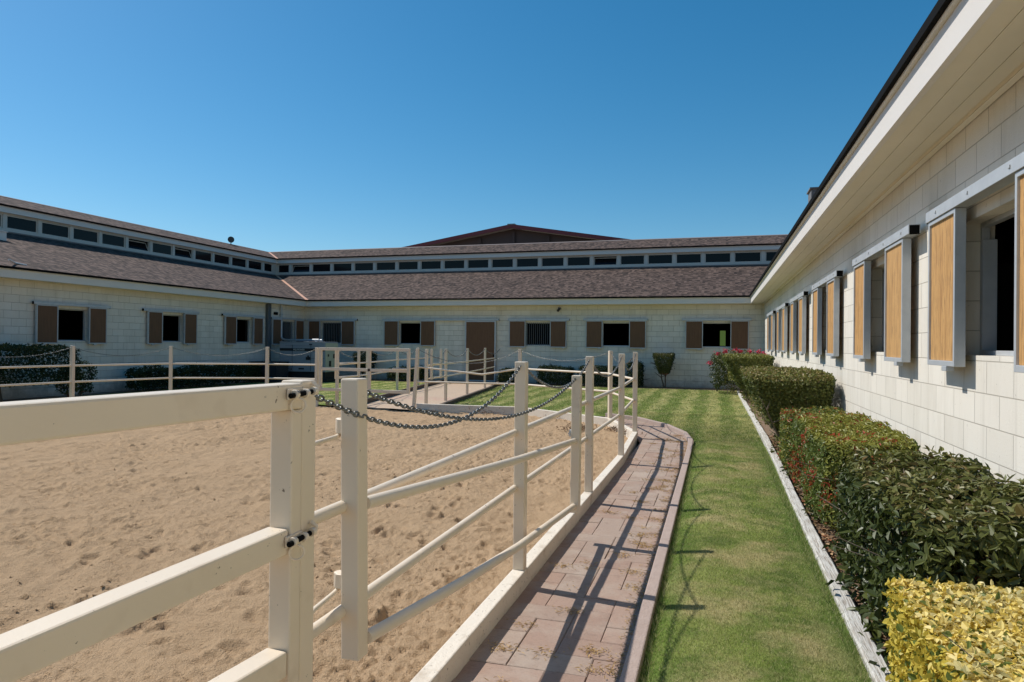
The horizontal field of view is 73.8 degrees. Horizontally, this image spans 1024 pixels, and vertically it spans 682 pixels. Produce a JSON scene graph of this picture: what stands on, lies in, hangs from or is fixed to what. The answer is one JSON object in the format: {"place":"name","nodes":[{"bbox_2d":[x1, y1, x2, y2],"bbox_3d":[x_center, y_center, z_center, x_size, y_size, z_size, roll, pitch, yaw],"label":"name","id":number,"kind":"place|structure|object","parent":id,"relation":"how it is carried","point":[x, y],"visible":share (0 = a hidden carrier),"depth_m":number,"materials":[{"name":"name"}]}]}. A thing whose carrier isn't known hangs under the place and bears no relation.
{"place":"outdoors","nodes":[
{"label":"outdoors","id":0,"kind":"place"},
{"bbox_2d":[0,406,627,681],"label":"arena sand","id":1,"kind":"structure","parent":0,"point":[76,527],"depth_m":6.07,"materials":[{"name":"beige sand"}]},
{"bbox_2d":[0,346,637,681],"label":"arena fence","id":2,"kind":"object","parent":1,"relation":"on","point":[309,630],"visible":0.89,"depth_m":4.46,"materials":[{"name":"beige paint"}]},
{"bbox_2d":[0,348,69,357],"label":"chain","id":3,"kind":"object","parent":2,"relation":"attached to","point":[40,354],"visible":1,"depth_m":14.58,"materials":[{"name":"metal"}]},
{"bbox_2d":[76,347,169,355],"bbox_3d":[-9.242,0.257,16.286,0.022,0.208,2.291,0,0,30],"label":"chain","id":4,"kind":"object","parent":2,"relation":"attached to","point":[120,355],"visible":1,"depth_m":16.17,"materials":[{"name":"metal"}]},
{"bbox_2d":[0,381,319,681],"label":"square tube gate","id":5,"kind":"structure","parent":2,"relation":"attached to","point":[30,648],"depth_m":1.64,"materials":[{"name":"white metal"}]},
{"bbox_2d":[174,348,263,355],"bbox_3d":[-7.488,0.280,17.488,2.268,0.207,0.022,1,0,-9],"label":"chain","id":6,"kind":"object","parent":2,"relation":"attached to","point":[220,355],"visible":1,"depth_m":17.48,"materials":[{"name":"metal"}]},
{"bbox_2d":[319,347,410,393],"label":"frame gate","id":7,"kind":"structure","parent":2,"relation":"attached to","point":[369,370],"depth_m":16.96,"materials":[{"name":"white metal"}]},
{"bbox_2d":[315,365,520,429],"bbox_3d":[-0.278,0.275,3.278,0.023,0.250,2.484,1,0,16],"label":"chain","id":8,"kind":"object","parent":2,"relation":"attached to","point":[372,419],"visible":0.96,"depth_m":2.71,"materials":[{"name":"metal"}]},
{"bbox_2d":[313,375,581,660],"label":"pipe gate","id":9,"kind":"structure","parent":2,"relation":"attached to","point":[358,635],"depth_m":2.40,"materials":[{"name":"white metal"}]},
{"bbox_2d":[367,378,575,420],"bbox_3d":[-0.016,0.317,3.964,0.022,0.273,3.241,0,0,19],"label":"chain","id":10,"kind":"object","parent":9,"relation":"hanging from","point":[400,404],"visible":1,"depth_m":3.21,"materials":[{"name":"metal"}]},
{"bbox_2d":[422,351,517,363],"bbox_3d":[-1.052,0.379,16.410,2.484,0.334,0.021,1,0,13],"label":"chain","id":11,"kind":"object","parent":2,"relation":"attached to","point":[471,363],"visible":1,"depth_m":16.39,"materials":[{"name":"metal"}]},
{"bbox_2d":[528,360,589,388],"bbox_3d":[0.428,0.283,5.705,0.023,0.219,2.429,1,0,17],"label":"chain","id":12,"kind":"object","parent":2,"relation":"attached to","point":[543,383],"visible":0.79,"depth_m":5.23,"materials":[{"name":"metal"}]},
{"bbox_2d":[521,350,607,360],"bbox_3d":[1.097,0.336,14.994,0.022,0.217,2.811,1,0,-38],"label":"chain","id":13,"kind":"object","parent":2,"relation":"attached to","point":[565,360],"visible":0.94,"depth_m":14.91,"materials":[{"name":"metal"}]},
{"bbox_2d":[594,356,621,376],"bbox_3d":[1.136,0.309,8.059,0.021,0.228,2.344,1,0,17],"label":"chain","id":14,"kind":"object","parent":2,"relation":"attached to","point":[596,369],"visible":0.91,"depth_m":8.05,"materials":[{"name":"metal"}]},
{"bbox_2d":[469,408,642,434],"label":"dry weeds","id":15,"kind":"object","parent":1,"relation":"on","point":[611,428],"visible":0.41,"depth_m":13.02,"materials":[{"name":"beige plant"}]},
{"bbox_2d":[367,383,489,410],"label":"path","id":16,"kind":"structure","parent":0,"point":[436,393],"depth_m":21.07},
{"bbox_2d":[424,348,495,403],"bbox_3d":[-1.385,1.014,22.581,0.196,1.550,10.032,1,0,9],"label":"path fence","id":17,"kind":"object","parent":16,"relation":"on","point":[445,363],"visible":0.69,"depth_m":19.16,"materials":[{"name":"beige paint"}]},
{"bbox_2d":[430,349,441,379],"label":"leaf gate","id":18,"kind":"structure","parent":17,"relation":"attached to","point":[431,365],"depth_m":17.71,"materials":[{"name":"beige paint"}]},
{"bbox_2d":[8,380,880,681],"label":"lawn","id":19,"kind":"structure","parent":0,"point":[790,640],"depth_m":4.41,"materials":[{"name":"plant"}]},
{"bbox_2d":[0,342,83,401],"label":"dark hedge","id":20,"kind":"object","parent":19,"relation":"on","point":[27,350],"visible":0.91,"depth_m":17.13,"materials":[{"name":"green plant"}]},
{"bbox_2d":[50,360,97,397],"bbox_3d":[-11.967,1.073,18.579,1.374,1.093,0.968,1,0,17],"label":"shrub","id":21,"kind":"object","parent":19,"relation":"on","point":[79,388],"visible":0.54,"depth_m":18.48,"materials":[{"name":"green plant"}]},
{"bbox_2d":[280,339,337,381],"bbox_3d":[-8.348,0.826,28.029,2.230,1.833,0.960,1,0,17],"label":"generator","id":22,"kind":"object","parent":19,"relation":"on","point":[291,349],"visible":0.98,"depth_m":27.62,"materials":[{"name":"white metal"}]},
{"bbox_2d":[335,347,429,404],"bbox_3d":[-3.856,0.989,22.746,0.199,1.550,10.786,1,0,7],"label":"path fence","id":23,"kind":"object","parent":19,"relation":"on","point":[337,364],"visible":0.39,"depth_m":19.57,"materials":[{"name":"beige paint"}]},
{"bbox_2d":[335,351,359,376],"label":"leaf gate","id":24,"kind":"structure","parent":23,"relation":"attached to","point":[358,363],"depth_m":18.54,"materials":[{"name":"beige paint"}]},
{"bbox_2d":[0,0,937,251],"label":"sky","id":25,"kind":"structure","parent":0,"point":[265,125],"materials":[{"name":"blue"}]},
{"bbox_2d":[319,381,693,444],"bbox_3d":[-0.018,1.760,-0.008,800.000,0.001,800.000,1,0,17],"label":"ground","id":26,"kind":"structure","parent":0,"point":[481,381],"depth_m":18.70,"materials":[{"name":"brown soil"}]},
{"bbox_2d":[316,401,637,681],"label":"arena kerb","id":27,"kind":"structure","parent":26,"relation":"on","point":[449,660],"depth_m":4.40,"materials":[{"name":"paint"}]},
{"bbox_2d":[0,0,1023,580],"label":"stable building","id":28,"kind":"structure","parent":26,"relation":"on","point":[882,280],"depth_m":19.80,"materials":[{"name":"white brick"}]},
{"bbox_2d":[7,215,37,232],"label":"clerestory window","id":29,"kind":"structure","parent":28,"relation":"in","point":[13,222],"depth_m":23.76,"materials":[{"name":"black glass"}]},
{"bbox_2d":[42,221,68,238],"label":"clerestory window","id":30,"kind":"structure","parent":28,"relation":"in","point":[51,229],"depth_m":24.98,"materials":[{"name":"black glass"}]},
{"bbox_2d":[32,301,110,344],"bbox_3d":[-12.806,-0.482,19.818,0.302,1.205,2.474,1,0,17],"label":"window","id":31,"kind":"structure","parent":28,"relation":"in","point":[46,313],"depth_m":19.27,"materials":[{"name":"brown wood"}]},
{"bbox_2d":[73,227,98,243],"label":"clerestory window","id":32,"kind":"structure","parent":28,"relation":"in","point":[79,234],"depth_m":26.17,"materials":[{"name":"black glass"}]},
{"bbox_2d":[102,233,124,247],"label":"clerestory window","id":33,"kind":"structure","parent":28,"relation":"in","point":[107,239],"depth_m":27.39,"materials":[{"name":"black glass"}]},
{"bbox_2d":[128,238,149,251],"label":"clerestory window","id":34,"kind":"structure","parent":28,"relation":"in","point":[135,245],"depth_m":28.64,"materials":[{"name":"black glass"}]},
{"bbox_2d":[153,242,171,255],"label":"clerestory window","id":35,"kind":"structure","parent":28,"relation":"in","point":[159,248],"depth_m":29.81,"materials":[{"name":"black glass"}]},
{"bbox_2d":[142,308,199,344],"bbox_3d":[-11.734,-0.455,23.395,0.302,1.205,2.484,1,0,17],"label":"window","id":36,"kind":"structure","parent":28,"relation":"in","point":[154,316],"depth_m":22.98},
{"bbox_2d":[175,246,192,258],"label":"clerestory window","id":37,"kind":"structure","parent":28,"relation":"in","point":[181,253],"depth_m":31.07,"materials":[{"name":"black glass"}]},
{"bbox_2d":[195,250,211,261],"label":"clerestory window","id":38,"kind":"structure","parent":28,"relation":"in","point":[199,255],"depth_m":32.19,"materials":[{"name":"black glass"}]},
{"bbox_2d":[214,253,229,264],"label":"clerestory window","id":39,"kind":"structure","parent":28,"relation":"in","point":[220,259],"depth_m":33.41,"materials":[{"name":"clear glass"}]},
{"bbox_2d":[232,257,245,267],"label":"clerestory window","id":40,"kind":"structure","parent":28,"relation":"in","point":[238,262],"depth_m":34.56,"materials":[{"name":"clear glass"}]},
{"bbox_2d":[221,313,264,344],"bbox_3d":[-10.670,-0.428,26.947,0.302,1.205,2.479,1,0,17],"label":"window","id":41,"kind":"structure","parent":28,"relation":"in","point":[230,320],"depth_m":26.46,"materials":[{"name":"brown wood"}]},
{"bbox_2d":[249,260,261,270],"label":"clerestory window","id":42,"kind":"structure","parent":28,"relation":"in","point":[256,265],"depth_m":35.82,"materials":[{"name":"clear glass"}]},
{"bbox_2d":[264,263,271,271],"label":"clerestory window","id":43,"kind":"structure","parent":28,"relation":"in","point":[267,266],"depth_m":36.80,"materials":[{"name":"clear glass"}]},
{"bbox_2d":[278,264,288,272],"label":"clerestory window","id":44,"kind":"structure","parent":28,"relation":"in","point":[281,268],"depth_m":37.38,"materials":[{"name":"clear glass"}]},
{"bbox_2d":[271,317,305,344],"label":"window","id":45,"kind":"structure","parent":28,"relation":"in","point":[276,321],"depth_m":29.60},
{"bbox_2d":[292,264,309,272],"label":"clerestory window","id":46,"kind":"structure","parent":28,"relation":"in","point":[297,269],"depth_m":37.13,"materials":[{"name":"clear glass"}]},
{"bbox_2d":[312,263,330,271],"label":"clerestory window","id":47,"kind":"structure","parent":28,"relation":"in","point":[324,267],"depth_m":36.70,"materials":[{"name":"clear glass"}]},
{"bbox_2d":[307,319,357,345],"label":"window","id":48,"kind":"structure","parent":28,"relation":"in","point":[314,325],"depth_m":30.52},
{"bbox_2d":[333,263,351,271],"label":"clerestory window","id":49,"kind":"structure","parent":28,"relation":"in","point":[337,267],"depth_m":36.33,"materials":[{"name":"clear glass"}]},
{"bbox_2d":[354,262,372,270],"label":"clerestory window","id":50,"kind":"structure","parent":28,"relation":"in","point":[360,266],"depth_m":35.98,"materials":[{"name":"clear glass"}]},
{"bbox_2d":[376,261,395,270],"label":"clerestory window","id":51,"kind":"structure","parent":28,"relation":"in","point":[380,266],"depth_m":35.60,"materials":[{"name":"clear glass"}]},
{"bbox_2d":[398,261,417,269],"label":"clerestory window","id":52,"kind":"structure","parent":28,"relation":"in","point":[402,265],"depth_m":35.23,"materials":[{"name":"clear glass"}]},
{"bbox_2d":[384,321,434,346],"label":"window","id":53,"kind":"structure","parent":28,"relation":"in","point":[391,328],"depth_m":29.55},
{"bbox_2d":[421,260,440,269],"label":"clerestory window","id":54,"kind":"structure","parent":28,"relation":"in","point":[433,264],"depth_m":34.86,"materials":[{"name":"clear glass"}]},
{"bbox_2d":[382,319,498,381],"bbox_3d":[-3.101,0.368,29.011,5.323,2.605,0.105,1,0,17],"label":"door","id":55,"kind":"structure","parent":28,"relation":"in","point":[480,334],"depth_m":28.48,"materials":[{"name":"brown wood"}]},
{"bbox_2d":[444,260,464,268],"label":"clerestory window","id":56,"kind":"structure","parent":28,"relation":"in","point":[448,264],"depth_m":34.50,"materials":[{"name":"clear glass"}]},
{"bbox_2d":[467,259,488,268],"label":"clerestory window","id":57,"kind":"structure","parent":28,"relation":"in","point":[472,263],"depth_m":34.14,"materials":[{"name":"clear glass"}]},
{"bbox_2d":[492,258,512,267],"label":"clerestory window","id":58,"kind":"structure","parent":28,"relation":"in","point":[505,262],"depth_m":33.76,"materials":[{"name":"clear glass"}]},
{"bbox_2d":[516,258,537,267],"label":"clerestory window","id":59,"kind":"structure","parent":28,"relation":"in","point":[520,262],"depth_m":33.42,"materials":[{"name":"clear glass"}]},
{"bbox_2d":[508,319,569,348],"bbox_3d":[1.095,-0.305,27.870,2.577,1.205,0.302,1,0,17],"label":"window","id":60,"kind":"structure","parent":28,"relation":"in","point":[518,328],"depth_m":27.89,"materials":[{"name":"brown wood"}]},
{"bbox_2d":[541,257,563,266],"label":"clerestory window","id":61,"kind":"structure","parent":28,"relation":"in","point":[545,261],"depth_m":33.04,"materials":[{"name":"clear glass"}]},
{"bbox_2d":[567,256,589,265],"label":"clerestory window","id":62,"kind":"structure","parent":28,"relation":"in","point":[578,260],"depth_m":32.66,"materials":[{"name":"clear glass"}]},
{"bbox_2d":[593,255,616,265],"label":"clerestory window","id":63,"kind":"structure","parent":28,"relation":"in","point":[612,260],"depth_m":32.37,"materials":[{"name":"black glass"}]},
{"bbox_2d":[583,319,647,349],"bbox_3d":[4.091,-0.279,26.972,2.534,1.205,0.302,1,0,17],"label":"window","id":64,"kind":"structure","parent":28,"relation":"in","point":[594,327],"depth_m":26.93,"materials":[{"name":"brown wood"}]},
{"bbox_2d":[620,255,644,264],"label":"clerestory window","id":65,"kind":"structure","parent":28,"relation":"in","point":[624,259],"depth_m":31.94,"materials":[{"name":"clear glass"}]},
{"bbox_2d":[648,254,672,264],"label":"clerestory window","id":66,"kind":"structure","parent":28,"relation":"in","point":[652,258],"depth_m":31.57,"materials":[{"name":"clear glass"}]},
{"bbox_2d":[676,253,701,263],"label":"clerestory window","id":67,"kind":"structure","parent":28,"relation":"in","point":[687,258],"depth_m":31.20,"materials":[{"name":"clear glass"}]},
{"bbox_2d":[682,318,751,349],"bbox_3d":[7.742,-0.247,25.878,2.537,1.205,0.302,1,0,17],"label":"window","id":68,"kind":"structure","parent":28,"relation":"in","point":[739,330],"depth_m":25.77,"materials":[{"name":"brown wood"}]},
{"bbox_2d":[705,252,730,262],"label":"clerestory window","id":69,"kind":"structure","parent":28,"relation":"in","point":[723,257],"depth_m":30.84,"materials":[{"name":"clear glass"}]},
{"bbox_2d":[734,251,760,262],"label":"clerestory window","id":70,"kind":"structure","parent":28,"relation":"in","point":[738,256],"depth_m":30.48,"materials":[{"name":"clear glass"}]},
{"bbox_2d":[765,251,776,261],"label":"clerestory window","id":71,"kind":"structure","parent":28,"relation":"in","point":[769,255],"depth_m":30.22,"materials":[{"name":"black glass"}]},
{"bbox_2d":[767,310,775,351],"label":"window","id":72,"kind":"structure","parent":28,"relation":"in","point":[770,316],"depth_m":20.40,"materials":[{"name":"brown wood"}]},
{"bbox_2d":[776,303,788,352],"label":"window","id":73,"kind":"structure","parent":28,"relation":"in","point":[783,307],"depth_m":16.99,"materials":[{"name":"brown wood"}]},
{"bbox_2d":[790,291,808,354],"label":"window","id":74,"kind":"structure","parent":28,"relation":"in","point":[801,298],"depth_m":13.52,"materials":[{"name":"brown wood"}]},
{"bbox_2d":[812,270,843,358],"bbox_3d":[4.782,-0.347,10.421,0.097,1.205,2.504,1,0,17],"label":"window","id":75,"kind":"structure","parent":28,"relation":"in","point":[832,281],"depth_m":9.99,"materials":[{"name":"brown wood"}]},
{"bbox_2d":[852,224,920,365],"bbox_3d":[3.857,-0.372,6.908,0.342,1.205,2.504,1,0,17],"label":"window","id":76,"kind":"structure","parent":28,"relation":"in","point":[896,274],"depth_m":6.45,"materials":[{"name":"brown wood"}]},
{"bbox_2d":[926,152,1023,372],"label":"window","id":77,"kind":"structure","parent":28,"relation":"in","point":[946,222],"depth_m":4.76,"materials":[{"name":"brown wood"}]},
{"bbox_2d":[605,413,692,681],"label":"walkway edging","id":78,"kind":"object","parent":26,"relation":"on","point":[633,664],"visible":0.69,"depth_m":4.41,"materials":[{"name":"beige concrete"}]},
{"bbox_2d":[3,379,1015,672],"bbox_3d":[-4.500,1.673,13.341,19.650,0.124,31.000,1,0,17],"label":"planting bed","id":79,"kind":"object","parent":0,"point":[767,429],"depth_m":18.02,"materials":[{"name":"brown soil"}]},
{"bbox_2d":[124,365,180,391],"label":"shrub","id":80,"kind":"object","parent":79,"relation":"on","point":[139,372],"visible":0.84,"depth_m":21.38,"materials":[{"name":"green plant"}]},
{"bbox_2d":[174,362,243,387],"bbox_3d":[-10.754,1.191,24.174,1.180,0.936,3.048,1,0,17],"label":"shrub","id":81,"kind":"object","parent":79,"relation":"on","point":[194,370],"visible":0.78,"depth_m":23.75,"materials":[{"name":"green plant"}]},
{"bbox_2d":[235,365,262,382],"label":"shrub","id":82,"kind":"object","parent":79,"relation":"on","point":[250,370],"visible":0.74,"depth_m":26.27,"materials":[{"name":"green plant"}]},
{"bbox_2d":[249,361,288,381],"bbox_3d":[-9.722,1.271,27.326,1.290,0.910,0.850,1,0,17],"label":"utility box","id":83,"kind":"object","parent":79,"relation":"on","point":[279,371],"visible":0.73,"depth_m":26.97,"materials":[{"name":"metal"}]},
{"bbox_2d":[352,351,377,377],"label":"topiary shrub","id":84,"kind":"object","parent":79,"relation":"on","point":[373,356],"visible":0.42,"depth_m":29.20,"materials":[{"name":"green plant"}]},
{"bbox_2d":[386,365,429,380],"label":"shrub","id":85,"kind":"object","parent":79,"relation":"on","point":[404,376],"visible":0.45,"depth_m":28.61,"materials":[{"name":"green plant"}]},
{"bbox_2d":[367,379,500,403],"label":"path kerb","id":86,"kind":"structure","parent":79,"relation":"on","point":[453,401],"depth_m":20.71,"materials":[{"name":"beige concrete"}]},
{"bbox_2d":[497,367,514,382],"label":"shrub","id":87,"kind":"object","parent":79,"relation":"on","point":[505,376],"visible":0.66,"depth_m":27.27,"materials":[{"name":"green plant"}]},
{"bbox_2d":[536,364,575,384],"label":"shrub","id":88,"kind":"object","parent":79,"relation":"on","point":[550,379],"visible":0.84,"depth_m":26.70,"materials":[{"name":"green plant"}]},
{"bbox_2d":[577,364,618,386],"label":"shrub","id":89,"kind":"object","parent":79,"relation":"on","point":[600,378],"visible":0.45,"depth_m":26.17,"materials":[{"name":"green plant"}]},
{"bbox_2d":[626,361,645,386],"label":"shrub","id":90,"kind":"object","parent":79,"relation":"on","point":[640,371],"visible":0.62,"depth_m":25.82,"materials":[{"name":"green plant"}]},
{"bbox_2d":[651,352,674,387],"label":"topiary shrub","id":91,"kind":"object","parent":79,"relation":"on","point":[665,367],"visible":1,"depth_m":25.51,"materials":[{"name":"green plant"}]},
{"bbox_2d":[701,347,765,393],"bbox_3d":[7.531,1.024,23.262,2.456,1.627,2.045,1,0,17],"label":"rose bush","id":92,"kind":"object","parent":79,"relation":"on","point":[716,361],"visible":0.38,"depth_m":22.93,"materials":[{"name":"green plant"}]},
{"bbox_2d":[737,390,744,403],"bbox_3d":[7.141,1.790,21.284,0.100,0.198,4.893,1,0,16],"label":"timber edging","id":93,"kind":"object","parent":79,"relation":"on","point":[740,396],"visible":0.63,"depth_m":20.80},
{"bbox_2d":[721,353,774,402],"bbox_3d":[6.883,1.079,19.972,1.474,1.482,2.211,1,0,17],"label":"rose hedge","id":94,"kind":"object","parent":79,"relation":"on","point":[733,363],"visible":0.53,"depth_m":19.24,"materials":[{"name":"green plant"}]},
{"bbox_2d":[743,401,753,417],"bbox_3d":[5.892,1.758,17.012,0.100,0.198,3.993,1,0,16],"label":"timber edging","id":95,"kind":"object","parent":79,"relation":"on","point":[747,407],"visible":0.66,"depth_m":16.97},
{"bbox_2d":[751,415,764,436],"bbox_3d":[4.892,1.732,13.606,0.100,0.199,3.093,1,0,16],"label":"timber edging","id":96,"kind":"object","parent":79,"relation":"on","point":[758,427],"visible":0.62,"depth_m":13.19,"materials":[{"name":"grey wood"}]},
{"bbox_2d":[761,432,776,456],"bbox_3d":[4.098,1.711,10.921,0.101,0.201,2.492,1,0,17],"label":"timber edging","id":97,"kind":"object","parent":79,"relation":"on","point":[767,443],"visible":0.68,"depth_m":10.92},
{"bbox_2d":[771,453,794,491],"bbox_3d":[3.365,1.693,8.531,0.101,0.200,2.493,0,0,17],"label":"timber edging","id":98,"kind":"object","parent":79,"relation":"on","point":[785,479],"visible":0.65,"depth_m":8.23,"materials":[{"name":"grey wood"}]},
{"bbox_2d":[738,364,837,447],"bbox_3d":[4.388,1.076,10.849,1.490,1.353,3.086,1,0,17],"label":"olive hedge","id":99,"kind":"object","parent":79,"relation":"on","point":[772,391],"visible":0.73,"depth_m":9.64,"materials":[{"name":"green plant"}]},
{"bbox_2d":[769,433,842,526],"bbox_3d":[3.595,1.533,8.536,0.565,0.351,6.650,1,0,17],"label":"ground cover","id":100,"kind":"object","parent":79,"relation":"on","point":[810,510],"visible":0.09,"depth_m":7.54,"materials":[{"name":"brown plant"}]},
{"bbox_2d":[786,489,829,560],"bbox_3d":[2.630,1.676,6.152,0.106,0.196,2.472,1,0,17],"label":"timber edging","id":101,"kind":"object","parent":79,"relation":"on","point":[810,532],"visible":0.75,"depth_m":5.81,"materials":[{"name":"grey wood"}]},
{"bbox_2d":[768,435,891,665],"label":"dry leaves","id":102,"kind":"object","parent":79,"relation":"on","point":[826,536],"visible":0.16,"depth_m":5.75,"materials":[{"name":"brown plant"}]},
{"bbox_2d":[777,405,922,530],"bbox_3d":[3.447,1.243,7.298,1.231,0.962,4.040,1,0,17],"label":"red tipped hedge","id":103,"kind":"object","parent":79,"relation":"on","point":[815,444],"visible":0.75,"depth_m":6.28,"materials":[{"name":"green plant"}]},
{"bbox_2d":[817,557,891,681],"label":"timber edging","id":104,"kind":"object","parent":79,"relation":"on","point":[866,645],"visible":0.66,"depth_m":3.75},
{"bbox_2d":[822,533,940,673],"bbox_3d":[2.139,1.503,4.078,0.466,0.346,2.747,1,0,17],"label":"ground cover","id":105,"kind":"object","parent":79,"relation":"on","point":[878,630],"visible":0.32,"depth_m":4.00,"materials":[{"name":"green plant"}]},
{"bbox_2d":[816,445,1023,657],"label":"glossy hedge","id":106,"kind":"object","parent":79,"relation":"on","point":[945,519],"visible":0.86,"depth_m":3.68,"materials":[{"name":"green plant"}]},
{"bbox_2d":[882,574,1023,681],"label":"yellow hedge","id":107,"kind":"object","parent":79,"relation":"on","point":[928,642],"visible":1,"depth_m":2.64,"materials":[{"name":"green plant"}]},
{"bbox_2d":[452,417,687,681],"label":"walkway","id":108,"kind":"structure","parent":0,"point":[596,536],"depth_m":4.41,"materials":[{"name":"stone"}]},
{"bbox_2d":[485,434,687,681],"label":"straw","id":109,"kind":"object","parent":108,"relation":"on","point":[626,585],"visible":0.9,"depth_m":4.88,"materials":[{"name":"beige plant"}]},
{"bbox_2d":[720,331,725,345],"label":"hill","id":110,"kind":"structure","parent":0,"point":[722,338],"depth_m":49.95,"materials":[{"name":"green plant"}]},
{"bbox_2d":[405,223,631,246],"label":"riding hall","id":111,"kind":"structure","parent":110,"relation":"on","point":[510,233],"depth_m":62.99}
]}

